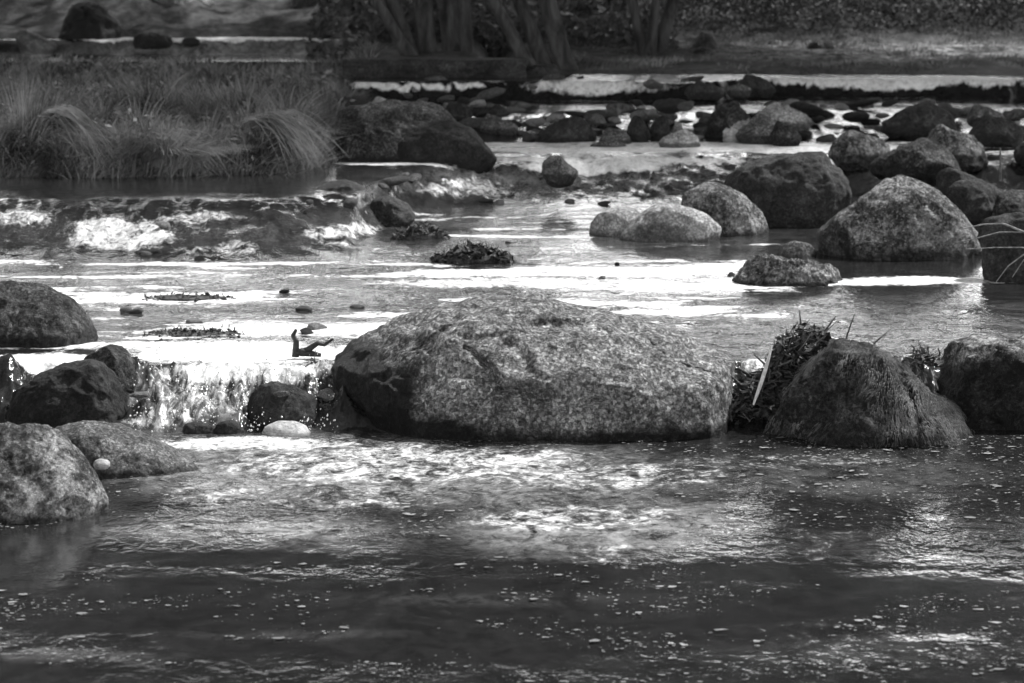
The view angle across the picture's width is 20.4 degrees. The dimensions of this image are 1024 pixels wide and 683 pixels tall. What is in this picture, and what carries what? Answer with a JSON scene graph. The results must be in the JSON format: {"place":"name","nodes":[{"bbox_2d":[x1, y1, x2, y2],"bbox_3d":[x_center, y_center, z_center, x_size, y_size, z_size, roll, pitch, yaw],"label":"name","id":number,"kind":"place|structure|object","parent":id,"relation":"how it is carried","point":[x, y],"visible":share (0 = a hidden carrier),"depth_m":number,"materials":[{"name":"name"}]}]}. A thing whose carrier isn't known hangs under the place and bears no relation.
{"place":"outdoors","nodes":[
{"label":"outdoors","id":0,"kind":"place"},
{"bbox_2d":[0,37,1023,682],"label":"water","id":1,"kind":"structure","parent":0,"point":[252,245],"depth_m":10.28,"materials":[{"name":"liquid"}]},
{"bbox_2d":[133,31,172,48],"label":"boulder","id":2,"kind":"object","parent":1,"relation":"in","point":[149,40],"visible":1,"depth_m":27.50,"materials":[{"name":"stone"}]},
{"bbox_2d":[141,291,235,301],"bbox_3d":[-1.528,-0.208,13.500,0.456,0.056,0.256,0,9,0],"label":"leaf debris","id":3,"kind":"object","parent":1,"relation":"on","point":[196,297],"visible":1,"depth_m":13.47,"materials":[{"name":"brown plant"}]},
{"bbox_2d":[182,37,199,45],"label":"stone","id":4,"kind":"object","parent":1,"relation":"on","point":[190,41],"visible":1,"depth_m":27.49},
{"bbox_2d":[143,323,243,339],"bbox_3d":[-1.381,-0.038,12.326,0.456,0.072,0.317,0,9,0],"label":"leaf debris","id":5,"kind":"object","parent":1,"relation":"on","point":[181,332],"visible":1,"depth_m":12.31,"materials":[{"name":"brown plant"}]},
{"bbox_2d":[183,420,215,433],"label":"stone","id":6,"kind":"object","parent":1,"relation":"in","point":[196,427],"visible":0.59,"depth_m":11.08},
{"bbox_2d":[215,420,243,433],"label":"stone","id":7,"kind":"object","parent":1,"relation":"on","point":[229,427],"visible":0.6,"depth_m":11.07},
{"bbox_2d":[127,347,337,432],"bbox_3d":[-1.109,0.192,11.259,0.856,0.287,0.406,0,9,0],"label":"spray","id":8,"kind":"object","parent":1,"relation":"on","point":[202,420],"visible":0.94,"depth_m":11.29,"materials":[{"name":"white"}]},
{"bbox_2d":[262,421,310,436],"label":"stone","id":9,"kind":"object","parent":1,"relation":"on","point":[287,428],"visible":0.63,"depth_m":11.03,"materials":[{"name":"stone"}]},
{"bbox_2d":[291,329,333,356],"bbox_3d":[-0.817,0.006,11.646,0.175,0.117,0.040,0,9,0],"label":"branch snag","id":10,"kind":"object","parent":1,"relation":"on","point":[297,351],"visible":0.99,"depth_m":11.64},
{"bbox_2d":[307,322,326,329],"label":"stone","id":11,"kind":"object","parent":1,"relation":"on","point":[315,326],"visible":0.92,"depth_m":12.46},
{"bbox_2d":[316,388,333,401],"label":"stone","id":12,"kind":"object","parent":1,"relation":"on","point":[323,394],"visible":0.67,"depth_m":11.30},
{"bbox_2d":[343,198,357,207],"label":"stone","id":13,"kind":"object","parent":1,"relation":"on","point":[351,202],"visible":1,"depth_m":16.18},
{"bbox_2d":[370,195,415,226],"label":"stone","id":14,"kind":"object","parent":1,"relation":"on","point":[390,211],"visible":0.77,"depth_m":16.57,"materials":[{"name":"stone"}]},
{"bbox_2d":[380,176,411,185],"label":"stone","id":15,"kind":"object","parent":1,"relation":"on","point":[394,181],"visible":0.93,"depth_m":17.28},
{"bbox_2d":[389,220,451,239],"bbox_3d":[-0.508,-0.601,15.982,0.406,0.153,0.254,0,9,0],"label":"leaf debris","id":16,"kind":"object","parent":1,"relation":"on","point":[424,231],"visible":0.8,"depth_m":15.94,"materials":[{"name":"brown plant"}]},
{"bbox_2d":[459,117,482,128],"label":"stone","id":17,"kind":"object","parent":1,"relation":"on","point":[472,122],"visible":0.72,"depth_m":20.80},
{"bbox_2d":[429,239,517,263],"bbox_3d":[-0.198,-0.451,14.930,0.483,0.172,0.303,0,9,0],"label":"leaf debris","id":18,"kind":"object","parent":1,"relation":"on","point":[462,253],"visible":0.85,"depth_m":14.88,"materials":[{"name":"black plant"}]},
{"bbox_2d":[476,87,505,99],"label":"stone","id":19,"kind":"object","parent":1,"relation":"on","point":[487,94],"visible":0.98,"depth_m":21.50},
{"bbox_2d":[479,113,517,134],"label":"boulder","id":20,"kind":"object","parent":1,"relation":"on","point":[492,124],"visible":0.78,"depth_m":20.65,"materials":[{"name":"grey stone"}]},
{"bbox_2d":[0,435,1023,682],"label":"foam flecks","id":21,"kind":"object","parent":1,"relation":"on","point":[570,525],"visible":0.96,"depth_m":9.43,"materials":[{"name":"liquid"}]},
{"bbox_2d":[546,113,565,122],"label":"stone","id":22,"kind":"object","parent":1,"relation":"on","point":[553,118],"visible":0.84,"depth_m":21.00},
{"bbox_2d":[541,154,577,187],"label":"stone","id":23,"kind":"object","parent":1,"relation":"on","point":[557,171],"visible":1,"depth_m":17.68,"materials":[{"name":"stone"}]},
{"bbox_2d":[535,115,596,142],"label":"boulder","id":24,"kind":"object","parent":1,"relation":"on","point":[574,128],"visible":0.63,"depth_m":20.19,"materials":[{"name":"stone"}]},
{"bbox_2d":[584,109,617,119],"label":"stone","id":25,"kind":"object","parent":1,"relation":"on","point":[606,114],"visible":0.69,"depth_m":21.20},
{"bbox_2d":[590,139,625,146],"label":"stone","id":26,"kind":"object","parent":1,"relation":"on","point":[610,143],"visible":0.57,"depth_m":19.76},
{"bbox_2d":[589,207,641,236],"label":"boulder","id":27,"kind":"object","parent":1,"relation":"on","point":[614,222],"visible":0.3,"depth_m":16.11,"materials":[{"name":"stone"}]},
{"bbox_2d":[599,127,631,143],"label":"stone","id":28,"kind":"object","parent":1,"relation":"on","point":[618,135],"visible":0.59,"depth_m":20.02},
{"bbox_2d":[606,103,635,110],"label":"stone","id":29,"kind":"object","parent":1,"relation":"on","point":[624,107],"visible":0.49,"depth_m":21.89,"materials":[{"name":"stone"}]},
{"bbox_2d":[626,115,650,142],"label":"stone","id":30,"kind":"object","parent":1,"relation":"on","point":[637,131],"visible":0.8,"depth_m":20.15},
{"bbox_2d":[629,109,655,121],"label":"stone","id":31,"kind":"object","parent":1,"relation":"on","point":[645,115],"visible":0.75,"depth_m":21.09,"materials":[{"name":"stone"}]},
{"bbox_2d":[649,115,670,141],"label":"stone","id":32,"kind":"object","parent":1,"relation":"in","point":[659,130],"visible":0.67,"depth_m":20.23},
{"bbox_2d":[652,99,684,113],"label":"stone","id":33,"kind":"object","parent":1,"relation":"on","point":[666,106],"visible":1,"depth_m":20.13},
{"bbox_2d":[677,101,693,111],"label":"stone","id":34,"kind":"object","parent":33,"relation":"on","point":[684,106],"visible":1,"depth_m":20.05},
{"bbox_2d":[658,129,699,147],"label":"boulder","id":35,"kind":"object","parent":1,"relation":"on","point":[683,138],"visible":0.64,"depth_m":19.73,"materials":[{"name":"stone"}]},
{"bbox_2d":[685,81,723,101],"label":"boulder","id":36,"kind":"object","parent":1,"relation":"on","point":[697,91],"visible":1,"depth_m":21.67,"materials":[{"name":"stone"}]},
{"bbox_2d":[681,182,768,236],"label":"boulder","id":37,"kind":"object","parent":1,"relation":"on","point":[729,210],"visible":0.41,"depth_m":16.13,"materials":[{"name":"stone"}]},
{"bbox_2d":[703,101,750,137],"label":"boulder","id":38,"kind":"object","parent":1,"relation":"on","point":[723,117],"visible":0.59,"depth_m":20.54,"materials":[{"name":"stone"}]},
{"bbox_2d":[723,118,749,141],"bbox_3d":[1.621,-1.478,20.278,0.242,0.231,0.116,0,9,0],"label":"stone plate","id":39,"kind":"object","parent":1,"relation":"on","point":[729,134],"visible":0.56,"depth_m":20.23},
{"bbox_2d":[726,83,751,98],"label":"stone","id":40,"kind":"object","parent":1,"relation":"in","point":[738,91],"visible":1,"depth_m":21.88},
{"bbox_2d":[735,110,777,144],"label":"boulder","id":41,"kind":"object","parent":1,"relation":"on","point":[757,129],"visible":0.61,"depth_m":20.02,"materials":[{"name":"grey stone"}]},
{"bbox_2d":[740,74,775,100],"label":"stone","id":42,"kind":"object","parent":1,"relation":"in","point":[762,89],"visible":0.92,"depth_m":22.08,"materials":[{"name":"stone"}]},
{"bbox_2d":[770,120,801,145],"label":"stone","id":43,"kind":"object","parent":1,"relation":"on","point":[782,134],"visible":0.8,"depth_m":19.85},
{"bbox_2d":[761,102,812,130],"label":"boulder","id":44,"kind":"object","parent":1,"relation":"on","point":[796,118],"visible":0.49,"depth_m":20.93,"materials":[{"name":"stone"}]},
{"bbox_2d":[732,252,842,286],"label":"boulder","id":45,"kind":"object","parent":1,"relation":"in","point":[764,269],"visible":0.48,"depth_m":13.98,"materials":[{"name":"stone"}]},
{"bbox_2d":[777,241,815,256],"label":"stone","id":46,"kind":"object","parent":45,"relation":"on","point":[796,249],"visible":0.54,"depth_m":15.14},
{"bbox_2d":[723,151,851,227],"bbox_3d":[1.620,-0.786,16.740,0.766,0.672,0.500,0,9,0],"label":"boulder","id":47,"kind":"object","parent":1,"relation":"on","point":[806,189],"visible":0.51,"depth_m":16.53,"materials":[{"name":"stone"}]},
{"bbox_2d":[790,101,834,115],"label":"stone","id":48,"kind":"object","parent":1,"relation":"on","point":[807,109],"visible":0.76,"depth_m":21.62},
{"bbox_2d":[842,111,869,122],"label":"stone","id":49,"kind":"object","parent":1,"relation":"on","point":[855,117],"visible":1,"depth_m":21.29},
{"bbox_2d":[828,130,889,170],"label":"boulder","id":50,"kind":"object","parent":1,"relation":"on","point":[851,150],"visible":0.79,"depth_m":18.82,"materials":[{"name":"stone"}]},
{"bbox_2d":[817,175,981,260],"bbox_3d":[2.092,-0.544,15.224,0.912,0.693,0.605,0,9,0],"label":"boulder","id":51,"kind":"object","parent":1,"relation":"on","point":[901,218],"visible":0.58,"depth_m":14.98,"materials":[{"name":"stone"}]},
{"bbox_2d":[867,137,960,186],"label":"boulder","id":52,"kind":"object","parent":1,"relation":"on","point":[924,160],"visible":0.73,"depth_m":18.19,"materials":[{"name":"stone"}]},
{"bbox_2d":[880,102,956,139],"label":"boulder","id":53,"kind":"object","parent":1,"relation":"on","point":[917,121],"visible":0.69,"depth_m":20.46,"materials":[{"name":"stone"}]},
{"bbox_2d":[943,107,962,118],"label":"stone","id":54,"kind":"object","parent":1,"relation":"on","point":[956,113],"visible":0.65,"depth_m":21.51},
{"bbox_2d":[936,167,977,194],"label":"stone","id":55,"kind":"object","parent":1,"relation":"on","point":[946,178],"visible":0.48,"depth_m":17.16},
{"bbox_2d":[927,124,988,172],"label":"boulder","id":56,"kind":"object","parent":1,"relation":"on","point":[967,150],"visible":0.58,"depth_m":18.81,"materials":[{"name":"stone"}]},
{"bbox_2d":[945,179,1001,223],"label":"boulder","id":57,"kind":"object","parent":1,"relation":"on","point":[973,200],"visible":0.38,"depth_m":16.76,"materials":[{"name":"stone"}]},
{"bbox_2d":[967,104,1004,126],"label":"boulder","id":58,"kind":"object","parent":1,"relation":"on","point":[976,111],"visible":0.39,"depth_m":20.99,"materials":[{"name":"grey stone"}]},
{"bbox_2d":[955,223,1023,282],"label":"bare branch","id":59,"kind":"object","parent":1,"relation":"on","point":[1017,229],"visible":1,"depth_m":13.52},
{"bbox_2d":[969,113,1022,147],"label":"boulder","id":60,"kind":"object","parent":1,"relation":"on","point":[988,130],"visible":0.72,"depth_m":19.75,"materials":[{"name":"stone"}]},
{"bbox_2d":[977,212,1023,282],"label":"boulder","id":61,"kind":"object","parent":1,"relation":"on","point":[996,262],"visible":0.69,"depth_m":14.10,"materials":[{"name":"stone"}]},
{"bbox_2d":[1013,142,1023,165],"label":"boulder","id":62,"kind":"object","parent":1,"relation":"on","point":[1018,153],"visible":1,"depth_m":18.86,"materials":[{"name":"stone"}]},
{"bbox_2d":[0,0,1023,177],"bbox_3d":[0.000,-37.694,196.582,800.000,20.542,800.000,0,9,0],"label":"ground","id":63,"kind":"structure","parent":0,"point":[232,18],"depth_m":28.19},
{"bbox_2d":[16,30,56,56],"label":"stone","id":64,"kind":"object","parent":63,"relation":"on","point":[30,44],"visible":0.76,"depth_m":27.33,"materials":[{"name":"stone"}]},
{"bbox_2d":[0,280,97,347],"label":"boulder","id":65,"kind":"object","parent":63,"relation":"on","point":[37,315],"visible":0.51,"depth_m":12.00,"materials":[{"name":"stone"}]},
{"bbox_2d":[0,421,108,523],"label":"boulder","id":66,"kind":"object","parent":63,"relation":"on","point":[48,473],"visible":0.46,"depth_m":9.52,"materials":[{"name":"stone"}]},
{"bbox_2d":[6,359,125,427],"bbox_3d":[-1.768,0.291,11.238,0.523,0.443,0.315,0,9,0],"label":"boulder","id":67,"kind":"object","parent":63,"relation":"on","point":[73,392],"visible":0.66,"depth_m":11.12,"materials":[{"name":"black stone"}]},
{"bbox_2d":[0,104,136,176],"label":"grass tussock","id":68,"kind":"object","parent":63,"relation":"on","point":[72,116],"depth_m":17.60,"materials":[{"name":"plant"}]},
{"bbox_2d":[58,1,121,39],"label":"boulder","id":69,"kind":"object","parent":63,"relation":"on","point":[87,20],"visible":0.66,"depth_m":27.69,"materials":[{"name":"black stone"}]},
{"bbox_2d":[84,346,136,398],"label":"boulder","id":70,"kind":"object","parent":63,"relation":"on","point":[119,363],"visible":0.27,"depth_m":11.36,"materials":[{"name":"stone"}]},
{"bbox_2d":[55,420,197,478],"bbox_3d":[-1.448,0.446,10.373,0.628,0.316,0.418,0,9,0],"label":"boulder","id":71,"kind":"object","parent":63,"relation":"on","point":[126,451],"visible":0.41,"depth_m":10.24,"materials":[{"name":"grey stone"}]},
{"bbox_2d":[93,458,109,469],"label":"pebble","id":72,"kind":"object","parent":71,"relation":"on","point":[101,464],"visible":1,"depth_m":10.14,"materials":[{"name":"stone"}]},
{"bbox_2d":[2,57,258,155],"bbox_3d":[-2.348,-1.417,17.637,1.752,0.666,1.311,0,9,0],"label":"grass tussock","id":73,"kind":"object","parent":63,"relation":"on","point":[24,119],"depth_m":17.75,"materials":[{"name":"plant"}]},
{"bbox_2d":[112,115,255,167],"bbox_3d":[-2.037,-1.235,17.570,1.037,0.325,0.871,0,9,0],"label":"grass tussock","id":74,"kind":"object","parent":63,"relation":"on","point":[167,152],"depth_m":17.54,"materials":[{"name":"plant"}]},
{"bbox_2d":[154,0,215,5],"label":"boulder","id":75,"kind":"object","parent":63,"relation":"on","point":[181,2],"visible":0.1,"depth_m":28.88,"materials":[{"name":"stone"}]},
{"bbox_2d":[134,128,241,176],"bbox_3d":[-2.257,-1.123,17.762,1.268,0.428,0.550,2,9,11],"label":"grass tussock","id":76,"kind":"object","parent":63,"relation":"on","point":[176,138],"depth_m":17.63,"materials":[{"name":"plant"}]},
{"bbox_2d":[0,39,392,179],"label":"grass","id":77,"kind":"structure","parent":63,"relation":"on","point":[206,94],"depth_m":18.76,"materials":[{"name":"plant"}]},
{"bbox_2d":[196,109,348,172],"bbox_3d":[-1.631,-1.211,17.978,1.294,0.528,0.656,1,9,6],"label":"grass tussock","id":78,"kind":"object","parent":63,"relation":"on","point":[284,122],"depth_m":17.83,"materials":[{"name":"plant"}]},
{"bbox_2d":[247,381,318,430],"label":"stone","id":79,"kind":"object","parent":63,"relation":"on","point":[296,404],"visible":0.43,"depth_m":11.18,"materials":[{"name":"stone"}]},
{"bbox_2d":[223,94,353,137],"bbox_3d":[-1.611,-1.429,18.590,1.300,0.386,1.036,0,9,0],"label":"grass tussock","id":80,"kind":"object","parent":63,"relation":"on","point":[318,112],"depth_m":18.69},
{"bbox_2d":[289,0,364,14],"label":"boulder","id":81,"kind":"object","parent":63,"relation":"on","point":[296,4],"visible":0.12,"depth_m":28.81,"materials":[{"name":"grey stone"}]},
{"bbox_2d":[317,179,365,189],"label":"boulder","id":82,"kind":"object","parent":63,"relation":"on","point":[344,184],"visible":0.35,"depth_m":16.72,"materials":[{"name":"grey stone"}]},
{"bbox_2d":[325,82,388,106],"bbox_3d":[-1.246,-1.865,21.682,0.762,0.249,0.589,0,9,0],"label":"grass tussock","id":83,"kind":"object","parent":63,"relation":"on","point":[361,100],"depth_m":21.72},
{"bbox_2d":[334,99,455,162],"bbox_3d":[-0.759,-1.280,18.834,0.875,0.648,0.653,0,9,0],"label":"boulder","id":84,"kind":"object","parent":63,"relation":"on","point":[387,124],"visible":0.41,"depth_m":18.59,"materials":[{"name":"stone"}]},
{"bbox_2d":[371,0,474,55],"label":"tree","id":85,"kind":"object","parent":63,"relation":"on","point":[455,24],"visible":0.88,"depth_m":25.32,"materials":[{"name":"grey plant"}]},
{"bbox_2d":[342,57,525,84],"bbox_3d":[-0.650,-2.238,24.002,1.540,0.310,0.495,0,9,0],"label":"stone ledge","id":86,"kind":"object","parent":63,"relation":"on","point":[354,69],"visible":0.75,"depth_m":23.78,"materials":[{"name":"stone"}]},
{"bbox_2d":[396,119,496,173],"bbox_3d":[-0.489,-1.246,18.698,0.783,0.431,0.372,0,9,0],"label":"boulder","id":87,"kind":"object","parent":63,"relation":"on","point":[452,142],"visible":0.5,"depth_m":18.54,"materials":[{"name":"black stone"}]},
{"bbox_2d":[446,101,471,116],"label":"stone","id":88,"kind":"object","parent":63,"relation":"on","point":[456,109],"visible":0.38,"depth_m":21.38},
{"bbox_2d":[468,71,500,77],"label":"boulder","id":89,"kind":"object","parent":63,"relation":"on","point":[487,74],"visible":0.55,"depth_m":23.77,"materials":[{"name":"stone"}]},
{"bbox_2d":[472,21,503,55],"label":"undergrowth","id":90,"kind":"object","parent":63,"relation":"on","point":[493,29],"visible":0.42,"depth_m":27.40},
{"bbox_2d":[303,0,679,57],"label":"undergrowth","id":91,"kind":"object","parent":63,"relation":"on","point":[611,39],"visible":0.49,"depth_m":27.92,"materials":[{"name":"black plant"}]},
{"bbox_2d":[471,102,511,114],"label":"boulder","id":92,"kind":"object","parent":63,"relation":"on","point":[500,110],"visible":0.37,"depth_m":21.63,"materials":[{"name":"stone"}]},
{"bbox_2d":[485,0,577,69],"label":"tree","id":93,"kind":"object","parent":63,"relation":"on","point":[562,56],"visible":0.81,"depth_m":24.57,"materials":[{"name":"grey plant"}]},
{"bbox_2d":[329,293,734,442],"bbox_3d":[0.070,0.248,11.421,1.682,0.868,1.088,0,9,0],"label":"boulder","id":94,"kind":"object","parent":63,"relation":"on","point":[535,366],"visible":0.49,"depth_m":10.99,"materials":[{"name":"stone"}]},
{"bbox_2d":[526,64,563,76],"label":"boulder","id":95,"kind":"object","parent":63,"relation":"on","point":[540,70],"visible":0.44,"depth_m":23.96,"materials":[{"name":"grey stone"}]},
{"bbox_2d":[627,0,679,55],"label":"tree","id":96,"kind":"object","parent":63,"relation":"on","point":[655,41],"visible":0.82,"depth_m":26.17,"materials":[{"name":"grey plant"}]},
{"bbox_2d":[620,202,721,241],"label":"boulder","id":97,"kind":"object","parent":63,"relation":"on","point":[663,222],"visible":0.58,"depth_m":15.84,"materials":[{"name":"stone"}]},
{"bbox_2d":[691,47,715,54],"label":"boulder","id":98,"kind":"object","parent":63,"relation":"on","point":[702,50],"visible":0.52,"depth_m":26.12,"materials":[{"name":"stone"}]},
{"bbox_2d":[692,33,717,49],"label":"stone","id":99,"kind":"object","parent":63,"relation":"on","point":[706,40],"visible":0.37,"depth_m":26.42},
{"bbox_2d":[502,0,1023,74],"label":"short grass","id":100,"kind":"structure","parent":63,"relation":"on","point":[876,46],"depth_m":26.79,"materials":[{"name":"plant"}]},
{"bbox_2d":[729,310,845,424],"bbox_3d":[1.106,0.142,11.222,0.655,0.525,0.472,0,9,0],"label":"leaf debris","id":101,"kind":"object","parent":63,"relation":"on","point":[783,367],"visible":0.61,"depth_m":11.23,"materials":[{"name":"black plant"}]},
{"bbox_2d":[753,345,772,404],"bbox_3d":[0.976,0.130,11.065,0.095,0.231,0.010,-6,10,-33],"label":"wood splinter","id":102,"kind":"object","parent":101,"relation":"on","point":[763,375],"visible":1,"depth_m":11.06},
{"bbox_2d":[566,0,1023,30],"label":"ivy","id":103,"kind":"object","parent":63,"relation":"on","point":[788,4],"visible":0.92,"depth_m":28.38,"materials":[{"name":"grey plant"}]},
{"bbox_2d":[807,39,835,48],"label":"stone","id":104,"kind":"object","parent":63,"relation":"on","point":[821,44],"visible":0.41,"depth_m":26.53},
{"bbox_2d":[763,338,972,448],"bbox_3d":[1.404,0.309,11.082,0.873,0.654,0.666,0,9,0],"label":"boulder","id":105,"kind":"object","parent":63,"relation":"on","point":[842,392],"visible":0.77,"depth_m":10.88,"materials":[{"name":"stone"}]},
{"bbox_2d":[905,338,942,383],"bbox_3d":[1.671,0.109,11.604,0.305,0.276,0.286,-4,10,-27],"label":"leaf debris","id":106,"kind":"object","parent":63,"relation":"on","point":[921,354],"visible":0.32,"depth_m":11.54,"materials":[{"name":"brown plant"}]},
{"bbox_2d":[936,333,1023,430],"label":"boulder","id":107,"kind":"object","parent":63,"relation":"on","point":[980,381],"visible":0.62,"depth_m":11.16,"materials":[{"name":"black stone"}]},
{"bbox_2d":[991,189,1023,215],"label":"boulder","id":108,"kind":"object","parent":63,"relation":"on","point":[1010,201],"visible":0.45,"depth_m":16.55,"materials":[{"name":"stone"}]},
{"label":"small stone","id":109,"kind":"object","parent":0,"visible":0},
{"bbox_2d":[849,99,879,106],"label":"stone","id":110,"kind":"object","parent":109,"relation":"on","point":[864,103],"visible":1,"depth_m":22.18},
{"label":"small stone","id":111,"kind":"object","parent":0,"visible":0},
{"bbox_2d":[1003,109,1023,119],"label":"stone","id":112,"kind":"object","parent":111,"relation":"on","point":[1017,114],"visible":0.77,"depth_m":21.39,"materials":[{"name":"stone"}]},
{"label":"small stone","id":113,"kind":"object","parent":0,"visible":0},
{"bbox_2d":[591,114,605,124],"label":"stone","id":114,"kind":"object","parent":113,"relation":"on","point":[599,119],"visible":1,"depth_m":20.91,"materials":[{"name":"stone"}]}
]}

